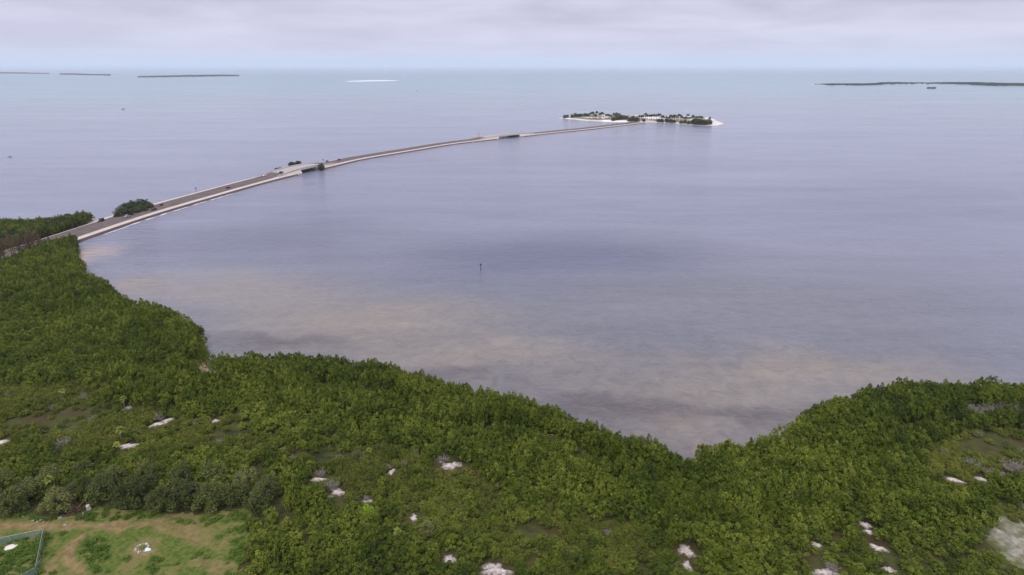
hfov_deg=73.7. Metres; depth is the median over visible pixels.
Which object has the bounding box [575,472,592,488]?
mangrove bush
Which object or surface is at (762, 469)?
mangrove bush
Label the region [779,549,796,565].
mangrove bush
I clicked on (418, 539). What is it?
mangrove bush
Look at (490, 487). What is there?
shrub
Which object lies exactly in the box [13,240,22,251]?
bare pine
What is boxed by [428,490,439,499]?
shrub
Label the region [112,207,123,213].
mangrove tree
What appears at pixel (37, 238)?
bare pine
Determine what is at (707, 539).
mangrove bush
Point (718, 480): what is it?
mangrove bush
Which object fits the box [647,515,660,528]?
mangrove bush
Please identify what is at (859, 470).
mangrove bush
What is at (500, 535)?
shrub
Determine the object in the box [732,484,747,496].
mangrove bush
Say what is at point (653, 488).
mangrove bush
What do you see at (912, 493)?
mangrove bush
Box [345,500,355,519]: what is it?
mangrove bush
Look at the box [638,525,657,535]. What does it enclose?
mangrove bush
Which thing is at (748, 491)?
mangrove bush
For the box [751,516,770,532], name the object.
mangrove bush
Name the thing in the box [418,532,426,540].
shrub
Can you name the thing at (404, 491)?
shrub
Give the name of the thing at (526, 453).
mangrove bush
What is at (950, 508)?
mangrove bush
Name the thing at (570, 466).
mangrove bush
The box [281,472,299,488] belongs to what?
mangrove bush
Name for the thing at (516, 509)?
shrub
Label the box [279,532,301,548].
mangrove bush
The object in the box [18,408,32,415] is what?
shrub
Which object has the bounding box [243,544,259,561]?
mangrove bush
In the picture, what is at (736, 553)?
mangrove bush
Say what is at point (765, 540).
mangrove bush
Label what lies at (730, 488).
mangrove bush
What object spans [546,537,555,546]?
shrub
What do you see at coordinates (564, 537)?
shrub
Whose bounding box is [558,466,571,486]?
mangrove bush
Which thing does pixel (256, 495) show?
broadleaf tree
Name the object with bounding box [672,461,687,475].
mangrove bush
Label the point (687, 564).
sand patch
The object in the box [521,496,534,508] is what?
mangrove bush
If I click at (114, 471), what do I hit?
broadleaf tree
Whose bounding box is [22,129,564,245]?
road marking
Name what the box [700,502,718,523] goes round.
mangrove bush
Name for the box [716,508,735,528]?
mangrove bush
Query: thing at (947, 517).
mangrove bush
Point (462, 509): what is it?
shrub
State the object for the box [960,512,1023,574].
salt flat
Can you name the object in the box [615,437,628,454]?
mangrove bush
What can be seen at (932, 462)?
shrub
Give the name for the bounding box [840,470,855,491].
mangrove bush
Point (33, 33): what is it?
sky
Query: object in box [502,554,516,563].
shrub
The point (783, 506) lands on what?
mangrove bush
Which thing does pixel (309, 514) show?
mangrove bush
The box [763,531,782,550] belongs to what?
mangrove bush
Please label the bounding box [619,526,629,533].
shrub
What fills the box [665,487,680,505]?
mangrove bush
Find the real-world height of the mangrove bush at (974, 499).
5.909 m
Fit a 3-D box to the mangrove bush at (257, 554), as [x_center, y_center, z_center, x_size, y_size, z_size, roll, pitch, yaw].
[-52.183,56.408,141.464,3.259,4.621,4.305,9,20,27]
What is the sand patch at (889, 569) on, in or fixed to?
on the ground at (530, 529)
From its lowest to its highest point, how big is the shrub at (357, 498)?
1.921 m
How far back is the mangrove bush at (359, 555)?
139.62 m
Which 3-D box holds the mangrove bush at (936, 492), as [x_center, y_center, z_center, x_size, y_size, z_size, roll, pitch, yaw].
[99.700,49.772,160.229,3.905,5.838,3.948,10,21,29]
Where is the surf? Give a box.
[106,193,232,233]
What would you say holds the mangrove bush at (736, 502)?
on the ground at (530, 529)
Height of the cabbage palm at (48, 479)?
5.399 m
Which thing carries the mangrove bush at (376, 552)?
on the ground at (530, 529)
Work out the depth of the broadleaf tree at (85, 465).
170.94 m
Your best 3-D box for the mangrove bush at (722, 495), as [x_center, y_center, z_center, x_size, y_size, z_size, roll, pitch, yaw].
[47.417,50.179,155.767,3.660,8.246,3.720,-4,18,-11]
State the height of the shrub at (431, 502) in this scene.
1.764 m
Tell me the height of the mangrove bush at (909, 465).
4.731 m
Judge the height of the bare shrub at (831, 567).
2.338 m
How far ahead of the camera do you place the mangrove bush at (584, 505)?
158.46 m
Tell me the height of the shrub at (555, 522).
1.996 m
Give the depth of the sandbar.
5289.48 m
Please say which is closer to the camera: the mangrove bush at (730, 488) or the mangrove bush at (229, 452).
the mangrove bush at (730, 488)
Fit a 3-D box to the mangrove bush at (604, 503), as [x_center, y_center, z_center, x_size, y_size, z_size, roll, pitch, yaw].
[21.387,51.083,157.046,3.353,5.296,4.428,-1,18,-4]
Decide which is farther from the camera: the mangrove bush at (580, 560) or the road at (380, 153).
the road at (380, 153)
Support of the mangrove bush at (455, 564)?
on the ground at (530, 529)
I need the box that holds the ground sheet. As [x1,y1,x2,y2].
[4,544,15,550]
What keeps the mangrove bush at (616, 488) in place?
on the ground at (530, 529)
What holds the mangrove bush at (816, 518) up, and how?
on the ground at (530, 529)
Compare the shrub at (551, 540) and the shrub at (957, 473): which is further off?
the shrub at (957, 473)
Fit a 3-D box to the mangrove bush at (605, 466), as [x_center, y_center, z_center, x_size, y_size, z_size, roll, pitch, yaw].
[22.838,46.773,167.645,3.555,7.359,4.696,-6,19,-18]
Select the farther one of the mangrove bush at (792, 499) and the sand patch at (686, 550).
the mangrove bush at (792, 499)
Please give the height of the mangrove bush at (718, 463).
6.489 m
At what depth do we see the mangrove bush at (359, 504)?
158.35 m
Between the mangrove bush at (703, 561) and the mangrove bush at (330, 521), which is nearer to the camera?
the mangrove bush at (703, 561)
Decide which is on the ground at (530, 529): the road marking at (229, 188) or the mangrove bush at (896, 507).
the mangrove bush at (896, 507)
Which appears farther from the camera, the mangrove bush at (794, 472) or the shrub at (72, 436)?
the shrub at (72, 436)
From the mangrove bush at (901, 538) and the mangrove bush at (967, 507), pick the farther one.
the mangrove bush at (967, 507)
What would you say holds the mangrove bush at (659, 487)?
on the ground at (530, 529)
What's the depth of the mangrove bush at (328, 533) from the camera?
147.08 m
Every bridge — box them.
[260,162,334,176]
[472,132,534,139]
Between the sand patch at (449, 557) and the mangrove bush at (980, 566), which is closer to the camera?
the mangrove bush at (980, 566)
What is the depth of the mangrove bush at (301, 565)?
138.88 m
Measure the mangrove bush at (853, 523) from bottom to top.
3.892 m
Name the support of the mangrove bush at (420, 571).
on the ground at (530, 529)
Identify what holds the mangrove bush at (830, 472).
on the ground at (530, 529)
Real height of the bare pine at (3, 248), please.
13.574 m
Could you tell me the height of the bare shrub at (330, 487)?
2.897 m
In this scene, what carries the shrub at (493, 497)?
on the ground at (530, 529)
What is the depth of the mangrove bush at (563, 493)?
160.36 m
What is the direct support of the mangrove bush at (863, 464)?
on the ground at (530, 529)
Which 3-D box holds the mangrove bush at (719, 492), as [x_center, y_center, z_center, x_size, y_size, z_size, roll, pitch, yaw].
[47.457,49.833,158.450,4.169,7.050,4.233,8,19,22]
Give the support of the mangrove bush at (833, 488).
on the ground at (530, 529)
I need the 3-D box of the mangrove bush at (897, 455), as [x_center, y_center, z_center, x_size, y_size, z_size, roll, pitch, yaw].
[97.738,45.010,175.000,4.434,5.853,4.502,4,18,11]
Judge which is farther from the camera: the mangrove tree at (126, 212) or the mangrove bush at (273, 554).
the mangrove tree at (126, 212)
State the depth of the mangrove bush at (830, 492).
158.47 m
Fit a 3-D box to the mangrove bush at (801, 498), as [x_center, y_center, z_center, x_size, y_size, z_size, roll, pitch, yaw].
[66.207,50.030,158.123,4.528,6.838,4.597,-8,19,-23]
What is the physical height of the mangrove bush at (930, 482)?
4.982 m
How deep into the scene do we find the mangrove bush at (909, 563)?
139.89 m
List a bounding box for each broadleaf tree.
[0,466,15,489]
[0,482,31,516]
[13,476,44,499]
[34,462,66,486]
[36,483,76,513]
[64,475,97,498]
[70,460,94,476]
[82,471,115,504]
[101,463,129,486]
[109,475,145,509]
[134,458,159,476]
[138,468,164,494]
[142,485,175,513]
[166,474,199,511]
[167,460,194,484]
[190,479,228,515]
[198,458,228,483]
[221,478,253,505]
[233,464,258,486]
[241,486,273,514]
[254,472,283,497]
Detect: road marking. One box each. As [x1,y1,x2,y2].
[7,125,611,257]
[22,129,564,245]
[95,123,631,230]
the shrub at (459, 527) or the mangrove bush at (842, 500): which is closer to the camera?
the shrub at (459, 527)
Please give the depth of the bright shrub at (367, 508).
156.88 m
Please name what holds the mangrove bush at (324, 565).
on the ground at (530, 529)
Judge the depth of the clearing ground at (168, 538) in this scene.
149.21 m
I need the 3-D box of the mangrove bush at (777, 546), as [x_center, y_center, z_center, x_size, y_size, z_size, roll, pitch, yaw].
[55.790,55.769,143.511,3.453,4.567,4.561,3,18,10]
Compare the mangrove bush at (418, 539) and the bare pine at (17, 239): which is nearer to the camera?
the mangrove bush at (418, 539)
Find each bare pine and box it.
[0,239,9,256]
[4,234,16,255]
[7,235,18,252]
[13,233,27,249]
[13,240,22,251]
[21,233,32,248]
[24,230,34,247]
[28,231,36,244]
[33,229,42,244]
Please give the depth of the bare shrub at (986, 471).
173.28 m
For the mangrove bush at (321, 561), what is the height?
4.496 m
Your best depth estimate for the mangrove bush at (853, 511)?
155.23 m
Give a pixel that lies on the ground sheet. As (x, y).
(10, 546)
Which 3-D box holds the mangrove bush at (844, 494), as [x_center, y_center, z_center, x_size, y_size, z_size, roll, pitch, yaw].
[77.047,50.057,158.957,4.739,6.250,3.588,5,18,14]
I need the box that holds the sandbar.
[366,80,397,80]
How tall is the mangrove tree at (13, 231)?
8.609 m
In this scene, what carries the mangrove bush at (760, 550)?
on the ground at (530, 529)
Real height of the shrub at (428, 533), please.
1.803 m
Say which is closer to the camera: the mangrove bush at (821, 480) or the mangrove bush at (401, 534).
the mangrove bush at (401, 534)
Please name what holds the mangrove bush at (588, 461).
on the ground at (530, 529)
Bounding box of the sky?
[0,0,1023,67]
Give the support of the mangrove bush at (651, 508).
on the ground at (530, 529)
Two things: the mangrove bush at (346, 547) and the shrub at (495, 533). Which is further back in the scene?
the shrub at (495, 533)
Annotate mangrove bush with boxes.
[86,469,100,481]
[108,458,125,466]
[157,482,170,495]
[187,464,200,477]
[224,450,236,458]
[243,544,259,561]
[245,533,259,548]
[252,528,266,539]
[252,544,265,557]
[252,549,270,567]
[254,446,268,460]
[258,550,278,570]
[261,506,278,521]
[263,456,278,477]
[263,531,280,548]
[265,547,279,563]
[269,462,285,477]
[277,472,290,492]
[277,533,290,550]
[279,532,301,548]
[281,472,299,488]
[282,484,301,500]
[282,547,299,564]
[285,461,301,473]
[286,472,304,488]
[291,545,303,555]
[294,560,310,574]
[300,509,319,524]
[301,485,311,502]
[301,558,314,573]
[307,491,323,505]
[308,481,324,495]
[312,533,329,550]
[313,489,331,504]
[315,558,331,574]
[316,560,329,574]
[321,530,337,544]
[322,509,337,524]
[324,517,335,530]
[324,557,342,571]
[334,537,348,552]
[341,539,352,555]
[342,521,356,536]
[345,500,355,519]
[347,537,356,551]
[348,500,363,514]
[349,550,365,570]
[358,532,375,553]
[361,544,378,558]
[368,553,386,571]
[369,548,382,564]
[371,507,381,520]
[380,504,397,518]
[391,549,405,564]
[393,530,409,545]
[395,553,414,571]
[403,532,418,547]
[405,535,423,550]
[406,563,425,574]
[417,555,434,573]
[441,560,457,573]
[453,558,469,572]
[455,562,470,574]
[458,530,474,542]
[470,551,486,564]
[472,540,491,556]
[486,462,504,482]
[495,455,507,468]
[497,445,514,460]
[509,482,525,500]
[518,448,531,466]
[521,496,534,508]
[523,486,537,504]
[528,491,541,505]
[535,541,550,555]
[544,457,556,475]
[556,489,570,504]
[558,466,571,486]
[565,460,577,479]
[566,551,588,571]
[571,494,591,511]
[572,484,586,503]
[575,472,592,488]
[578,466,592,484]
[582,487,599,505]
[582,535,602,548]
[583,550,597,564]
[586,459,596,470]
[586,463,598,476]
[587,503,604,519]
[588,556,604,571]
[589,465,605,486]
[599,465,611,486]
[599,499,612,517]
[600,478,615,497]
[601,472,613,489]
[612,484,622,501]
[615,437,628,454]
[619,494,634,510]
[621,559,637,571]
[622,500,643,519]
[627,488,640,505]
[631,464,647,478]
[634,505,652,522]
[636,458,651,475]
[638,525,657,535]
[642,481,659,502]
[642,494,659,518]
[647,463,662,481]
[647,488,662,502]
[647,490,659,513]
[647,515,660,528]
[648,439,658,462]
[651,480,667,501]
[651,531,666,544]
[652,508,667,525]
[653,565,668,574]
[656,475,675,493]
[658,498,676,519]
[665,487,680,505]
[665,522,682,542]
[666,514,687,534]
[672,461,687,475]
[676,477,691,491]
[676,494,692,520]
[678,490,687,503]
[678,495,695,520]
[679,509,695,525]
[679,521,697,541]
[686,521,700,539]
[687,493,699,509]
[691,485,705,503]
[692,524,711,545]
[693,453,702,462]
[693,523,711,536]
[693,555,711,571]
[697,458,713,479]
[698,552,715,570]
[699,491,715,500]
[699,515,718,534]
[699,536,717,551]
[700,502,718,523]
[701,521,721,544]
[701,565,717,574]
[702,540,720,558]
[707,513,722,533]
[708,488,722,507]
[708,565,723,574]
[709,495,728,516]
[712,466,727,487]
[713,460,726,473]
[713,475,723,487]
[714,483,728,500]
[714,492,726,508]
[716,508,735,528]
[722,465,733,483]
[722,490,735,508]
[723,482,738,505]
[723,522,740,540]
[727,544,745,563]
[728,495,744,516]
[730,461,744,472]
[731,553,741,571]
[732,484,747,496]
[734,443,745,458]
[734,521,750,537]
[736,456,746,467]
[737,479,749,494]
[738,522,751,540]
[741,488,753,500]
[741,515,759,530]
[744,472,757,482]
[745,494,760,517]
[745,506,758,526]
[746,561,762,574]
[749,541,767,557]
[750,472,764,487]
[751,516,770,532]
[754,556,766,571]
[755,536,773,551]
[759,466,770,477]
[759,563,776,574]
[760,515,774,529]
[761,476,776,499]
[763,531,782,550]
[769,543,784,558]
[774,533,791,551]
[775,470,785,483]
[777,470,796,487]
[777,502,791,522]
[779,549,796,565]
[781,504,797,523]
[782,486,794,503]
[782,494,794,510]
[786,470,796,477]
[786,518,801,534]
[789,440,798,465]
[789,489,809,510]
[791,478,806,493]
[793,534,810,552]
[794,500,810,517]
[794,550,809,563]
[796,456,815,476]
[799,464,819,484]
[801,515,814,528]
[803,486,818,509]
[805,504,822,516]
[805,513,825,529]
[806,475,818,503]
[810,440,823,451]
[812,453,827,473]
[815,504,832,524]
[816,475,830,491]
[818,470,833,486]
[818,500,835,519]
[819,451,831,457]
[820,443,836,454]
[821,480,835,496]
[824,489,836,504]
[829,507,846,524]
[833,476,850,493]
[833,490,848,510]
[834,492,851,511]
[839,446,854,464]
[839,488,853,506]
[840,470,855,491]
[841,477,861,499]
[841,517,858,530]
[842,451,859,467]
[842,505,860,519]
[849,466,865,479]
[855,462,867,470]
[858,487,875,506]
[859,497,876,515]
[861,561,886,574]
[867,456,878,471]
[872,466,886,480]
[879,480,892,502]
[879,523,900,541]
[884,500,903,516]
[885,491,898,505]
[890,452,902,470]
[892,531,906,545]
[901,462,917,475]
[901,558,922,573]
[905,488,925,502]
[908,482,924,494]
[920,479,936,492]
[923,506,943,521]
[926,507,941,523]
[930,485,944,504]
[939,511,957,526]
[941,494,958,511]
[944,489,962,502]
[944,500,958,518]
[949,538,968,551]
[954,501,974,517]
[957,559,976,571]
[959,488,976,496]
[961,495,983,515]
[969,497,992,517]
[972,562,990,574]
[975,510,995,530]
[977,507,998,524]
[977,513,996,531]
[983,479,1001,497]
[987,469,1008,488]
[1006,490,1022,506]
[1008,481,1023,495]
[1012,475,1023,491]
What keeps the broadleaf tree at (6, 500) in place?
on the ground at (530, 529)
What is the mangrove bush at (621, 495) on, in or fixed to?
on the ground at (530, 529)
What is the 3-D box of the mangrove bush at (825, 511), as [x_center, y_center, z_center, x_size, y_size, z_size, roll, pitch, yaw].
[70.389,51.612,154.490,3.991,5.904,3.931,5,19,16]
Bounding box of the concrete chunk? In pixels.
[86,504,91,510]
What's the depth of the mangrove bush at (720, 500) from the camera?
153.61 m
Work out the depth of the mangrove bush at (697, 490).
160.88 m
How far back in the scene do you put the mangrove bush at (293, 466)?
172.49 m
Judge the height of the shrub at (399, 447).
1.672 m
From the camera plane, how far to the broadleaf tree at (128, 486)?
159.15 m
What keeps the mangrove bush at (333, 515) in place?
on the ground at (530, 529)
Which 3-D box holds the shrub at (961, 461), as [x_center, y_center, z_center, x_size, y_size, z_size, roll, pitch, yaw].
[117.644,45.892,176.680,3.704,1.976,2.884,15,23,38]
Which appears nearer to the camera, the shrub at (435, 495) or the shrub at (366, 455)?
the shrub at (435, 495)
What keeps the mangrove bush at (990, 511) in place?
on the ground at (530, 529)
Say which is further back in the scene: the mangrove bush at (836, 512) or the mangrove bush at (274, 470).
the mangrove bush at (274, 470)
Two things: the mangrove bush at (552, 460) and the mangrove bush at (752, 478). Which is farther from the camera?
the mangrove bush at (552, 460)
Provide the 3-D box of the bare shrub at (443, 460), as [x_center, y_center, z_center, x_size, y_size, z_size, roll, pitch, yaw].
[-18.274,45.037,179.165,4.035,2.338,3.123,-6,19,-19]
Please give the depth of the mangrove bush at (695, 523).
149.23 m
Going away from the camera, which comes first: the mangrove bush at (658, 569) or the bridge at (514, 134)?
the mangrove bush at (658, 569)
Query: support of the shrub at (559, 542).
on the ground at (530, 529)
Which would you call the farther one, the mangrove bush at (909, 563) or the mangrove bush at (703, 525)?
the mangrove bush at (703, 525)
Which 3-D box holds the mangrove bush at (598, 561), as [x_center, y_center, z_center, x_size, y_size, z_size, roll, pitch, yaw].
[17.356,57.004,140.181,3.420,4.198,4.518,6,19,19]
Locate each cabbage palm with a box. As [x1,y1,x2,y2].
[43,475,54,486]
[112,441,120,451]
[115,426,125,441]
[119,395,126,409]
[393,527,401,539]
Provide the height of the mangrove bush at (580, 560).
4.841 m
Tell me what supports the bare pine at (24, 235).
on the embankment at (85, 237)
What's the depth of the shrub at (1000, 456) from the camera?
180.33 m
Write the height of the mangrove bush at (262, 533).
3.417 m
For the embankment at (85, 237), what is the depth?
510.35 m
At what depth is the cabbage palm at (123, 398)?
206.23 m
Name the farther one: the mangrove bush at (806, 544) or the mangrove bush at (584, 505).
the mangrove bush at (584, 505)
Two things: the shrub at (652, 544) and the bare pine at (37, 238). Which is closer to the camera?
the shrub at (652, 544)
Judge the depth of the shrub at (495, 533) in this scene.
150.57 m
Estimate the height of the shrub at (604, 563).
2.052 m
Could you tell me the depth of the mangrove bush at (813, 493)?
158.18 m
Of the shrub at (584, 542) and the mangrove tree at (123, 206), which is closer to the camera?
the shrub at (584, 542)
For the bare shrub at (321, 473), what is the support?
on the ground at (530, 529)
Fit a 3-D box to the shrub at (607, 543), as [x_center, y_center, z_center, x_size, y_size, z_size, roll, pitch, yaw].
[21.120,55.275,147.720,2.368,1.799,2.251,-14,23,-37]
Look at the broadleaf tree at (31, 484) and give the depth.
163.74 m
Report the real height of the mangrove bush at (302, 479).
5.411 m
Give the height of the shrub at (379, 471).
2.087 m
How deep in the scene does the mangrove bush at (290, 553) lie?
141.65 m
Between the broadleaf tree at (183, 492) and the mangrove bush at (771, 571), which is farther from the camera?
the broadleaf tree at (183, 492)
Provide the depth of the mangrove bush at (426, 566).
139.61 m
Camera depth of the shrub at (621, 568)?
140.05 m
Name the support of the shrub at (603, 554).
on the ground at (530, 529)
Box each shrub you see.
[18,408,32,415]
[55,435,70,447]
[65,431,77,440]
[152,413,164,420]
[153,429,160,437]
[163,440,173,444]
[316,467,326,476]
[324,477,340,490]
[349,495,361,502]
[355,479,365,487]
[359,503,378,517]
[360,453,372,459]
[361,487,369,494]
[372,469,381,475]
[379,464,388,471]
[395,444,404,450]
[396,509,407,517]
[399,486,411,493]
[407,522,416,531]
[409,491,419,498]
[415,520,433,534]
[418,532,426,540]
[419,500,428,507]
[419,529,429,537]
[424,490,431,500]
[426,500,436,507]
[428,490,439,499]
[428,513,437,523]
[434,454,447,462]
[436,510,448,519]
[436,519,446,527]
[436,523,448,529]
[442,512,451,520]
[450,489,462,496]
[450,523,463,531]
[456,489,467,496]
[458,510,468,520]
[459,496,469,505]
[459,507,471,515]
[461,519,472,528]
[487,484,496,491]
[488,546,499,556]
[489,493,498,503]
[491,530,503,538]
[494,533,503,541]
[495,543,504,551]
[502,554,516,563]
[504,512,514,520]
[504,547,515,555]
[505,502,515,511]
[511,506,520,516]
[511,529,522,539]
[513,546,523,553]
[517,537,530,547]
[540,513,553,523]
[543,501,554,511]
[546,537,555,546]
[547,515,559,525]
[556,539,567,548]
[558,520,572,529]
[558,562,572,573]
[560,535,569,543]
[574,518,582,525]
[579,524,589,532]
[579,538,589,545]
[584,515,595,525]
[593,544,602,552]
[600,547,609,556]
[600,558,609,568]
[604,539,612,546]
[609,526,623,536]
[611,561,624,573]
[617,557,630,566]
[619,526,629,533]
[620,552,630,558]
[635,550,647,562]
[638,542,647,550]
[645,539,653,546]
[646,560,656,568]
[647,550,658,557]
[674,561,683,568]
[823,561,841,572]
[926,460,938,467]
[951,468,963,476]
[954,451,967,459]
[959,457,982,466]
[960,460,974,466]
[973,458,987,466]
[977,402,993,410]
[979,465,1003,473]
[992,454,1005,459]
[1001,457,1023,474]
[1009,451,1021,460]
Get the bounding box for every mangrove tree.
[10,228,19,234]
[40,224,53,235]
[66,219,75,228]
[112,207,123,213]
[118,203,130,209]
[122,209,133,215]
[125,200,137,207]
[129,205,139,212]
[133,199,146,208]
[138,204,148,210]
[145,202,153,207]
[317,163,324,169]
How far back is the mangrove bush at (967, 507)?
155.66 m
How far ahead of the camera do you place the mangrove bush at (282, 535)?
145.47 m
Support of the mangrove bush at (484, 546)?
on the ground at (530, 529)
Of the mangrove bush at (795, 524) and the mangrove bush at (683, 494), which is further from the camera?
the mangrove bush at (683, 494)
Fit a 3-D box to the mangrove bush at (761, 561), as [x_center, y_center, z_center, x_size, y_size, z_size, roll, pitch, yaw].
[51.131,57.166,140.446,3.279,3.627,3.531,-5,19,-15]
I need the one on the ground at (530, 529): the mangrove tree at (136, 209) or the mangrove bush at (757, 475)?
the mangrove bush at (757, 475)
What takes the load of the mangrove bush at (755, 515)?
on the ground at (530, 529)
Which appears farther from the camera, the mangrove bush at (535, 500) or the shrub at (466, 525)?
the mangrove bush at (535, 500)
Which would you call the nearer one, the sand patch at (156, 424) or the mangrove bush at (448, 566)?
the mangrove bush at (448, 566)
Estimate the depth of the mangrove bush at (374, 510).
155.14 m
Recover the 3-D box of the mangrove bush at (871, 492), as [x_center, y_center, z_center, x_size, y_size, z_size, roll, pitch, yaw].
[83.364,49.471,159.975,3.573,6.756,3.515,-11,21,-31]
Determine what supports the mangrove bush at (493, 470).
on the ground at (530, 529)
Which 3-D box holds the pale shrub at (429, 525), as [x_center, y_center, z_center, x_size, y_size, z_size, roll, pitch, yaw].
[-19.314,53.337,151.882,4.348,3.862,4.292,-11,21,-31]
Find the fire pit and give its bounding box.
[134,543,149,552]
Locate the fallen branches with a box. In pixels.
[60,491,85,515]
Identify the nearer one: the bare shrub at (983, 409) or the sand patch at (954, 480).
the sand patch at (954, 480)
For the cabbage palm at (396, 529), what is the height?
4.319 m
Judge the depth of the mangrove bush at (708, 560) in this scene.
140.27 m
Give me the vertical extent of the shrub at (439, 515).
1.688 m
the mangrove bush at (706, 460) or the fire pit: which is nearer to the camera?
the fire pit
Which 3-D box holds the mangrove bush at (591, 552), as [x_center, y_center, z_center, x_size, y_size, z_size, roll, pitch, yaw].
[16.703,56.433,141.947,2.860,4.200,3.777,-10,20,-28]
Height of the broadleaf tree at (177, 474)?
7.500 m
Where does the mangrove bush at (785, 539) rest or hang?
on the ground at (530, 529)
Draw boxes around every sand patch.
[0,439,11,443]
[120,443,138,449]
[147,422,165,427]
[160,418,175,423]
[309,477,328,481]
[331,488,344,496]
[388,468,395,474]
[410,513,416,521]
[440,461,463,469]
[443,554,457,563]
[479,562,513,574]
[677,544,695,557]
[683,560,692,570]
[809,568,840,574]
[810,541,823,547]
[857,521,872,528]
[862,529,873,534]
[869,543,889,552]
[880,566,897,573]
[944,477,967,483]
[973,476,986,482]
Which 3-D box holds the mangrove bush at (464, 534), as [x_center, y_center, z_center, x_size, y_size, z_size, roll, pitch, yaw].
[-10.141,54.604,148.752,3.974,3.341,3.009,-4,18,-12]
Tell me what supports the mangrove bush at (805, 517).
on the ground at (530, 529)
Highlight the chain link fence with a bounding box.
[1,529,44,573]
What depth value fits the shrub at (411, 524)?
153.17 m
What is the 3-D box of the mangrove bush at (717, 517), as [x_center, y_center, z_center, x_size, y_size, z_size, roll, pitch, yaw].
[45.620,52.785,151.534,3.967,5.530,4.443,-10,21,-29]
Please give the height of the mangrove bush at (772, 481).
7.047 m
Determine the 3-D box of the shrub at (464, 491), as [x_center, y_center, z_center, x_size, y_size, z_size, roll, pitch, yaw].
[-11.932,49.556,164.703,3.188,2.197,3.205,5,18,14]
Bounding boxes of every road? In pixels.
[1,172,282,258]
[315,137,484,163]
[534,122,639,133]
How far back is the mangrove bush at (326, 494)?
161.62 m
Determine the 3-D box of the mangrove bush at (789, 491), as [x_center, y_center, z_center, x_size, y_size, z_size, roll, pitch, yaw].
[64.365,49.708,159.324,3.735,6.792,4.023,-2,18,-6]
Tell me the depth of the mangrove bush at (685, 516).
151.29 m
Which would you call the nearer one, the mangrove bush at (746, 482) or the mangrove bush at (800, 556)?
the mangrove bush at (800, 556)
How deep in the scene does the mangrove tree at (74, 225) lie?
439.22 m
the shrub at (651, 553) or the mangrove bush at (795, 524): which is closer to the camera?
the shrub at (651, 553)
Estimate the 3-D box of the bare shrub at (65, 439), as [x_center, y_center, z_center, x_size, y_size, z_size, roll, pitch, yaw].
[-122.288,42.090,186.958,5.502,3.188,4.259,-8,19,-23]
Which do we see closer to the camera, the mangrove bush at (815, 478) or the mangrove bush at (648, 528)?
the mangrove bush at (648, 528)
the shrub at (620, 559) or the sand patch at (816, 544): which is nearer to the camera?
the shrub at (620, 559)
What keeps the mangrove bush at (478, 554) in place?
on the ground at (530, 529)
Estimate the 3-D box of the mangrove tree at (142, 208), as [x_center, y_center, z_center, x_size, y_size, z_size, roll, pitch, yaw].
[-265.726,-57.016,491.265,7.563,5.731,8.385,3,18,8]
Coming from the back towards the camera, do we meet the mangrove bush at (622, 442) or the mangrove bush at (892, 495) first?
the mangrove bush at (622, 442)
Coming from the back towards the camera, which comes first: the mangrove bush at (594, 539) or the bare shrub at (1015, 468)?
the bare shrub at (1015, 468)
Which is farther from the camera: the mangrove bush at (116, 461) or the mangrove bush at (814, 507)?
the mangrove bush at (116, 461)
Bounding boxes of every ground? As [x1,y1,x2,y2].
[0,219,1023,574]
[0,505,252,574]
[561,115,723,125]
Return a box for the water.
[0,68,1023,460]
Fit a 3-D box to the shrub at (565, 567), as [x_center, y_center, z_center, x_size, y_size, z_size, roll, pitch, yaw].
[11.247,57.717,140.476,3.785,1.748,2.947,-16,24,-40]
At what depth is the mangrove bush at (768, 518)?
151.83 m
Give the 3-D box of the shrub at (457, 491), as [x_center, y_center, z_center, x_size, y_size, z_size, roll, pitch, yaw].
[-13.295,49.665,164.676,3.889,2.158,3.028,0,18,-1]
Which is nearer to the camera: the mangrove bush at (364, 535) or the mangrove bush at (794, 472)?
the mangrove bush at (364, 535)
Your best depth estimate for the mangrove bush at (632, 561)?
140.12 m
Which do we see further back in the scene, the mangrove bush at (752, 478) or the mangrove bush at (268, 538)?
the mangrove bush at (752, 478)
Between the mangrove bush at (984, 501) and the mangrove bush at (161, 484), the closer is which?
the mangrove bush at (984, 501)
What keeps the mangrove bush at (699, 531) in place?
on the ground at (530, 529)
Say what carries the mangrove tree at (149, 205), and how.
on the embankment at (85, 237)
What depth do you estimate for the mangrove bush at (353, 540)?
144.55 m
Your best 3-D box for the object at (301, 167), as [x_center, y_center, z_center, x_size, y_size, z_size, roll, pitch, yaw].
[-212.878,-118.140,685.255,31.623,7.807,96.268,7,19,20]
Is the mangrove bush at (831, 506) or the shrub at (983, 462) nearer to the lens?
the mangrove bush at (831, 506)
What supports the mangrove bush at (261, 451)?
on the ground at (530, 529)
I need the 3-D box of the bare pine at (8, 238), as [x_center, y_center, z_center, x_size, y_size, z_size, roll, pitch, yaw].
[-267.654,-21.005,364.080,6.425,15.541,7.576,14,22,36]
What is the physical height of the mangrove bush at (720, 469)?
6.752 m
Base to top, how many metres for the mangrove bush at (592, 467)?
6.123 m
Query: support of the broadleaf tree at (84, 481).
on the ground at (530, 529)
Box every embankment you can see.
[21,170,302,245]
[316,137,498,169]
[519,122,643,136]

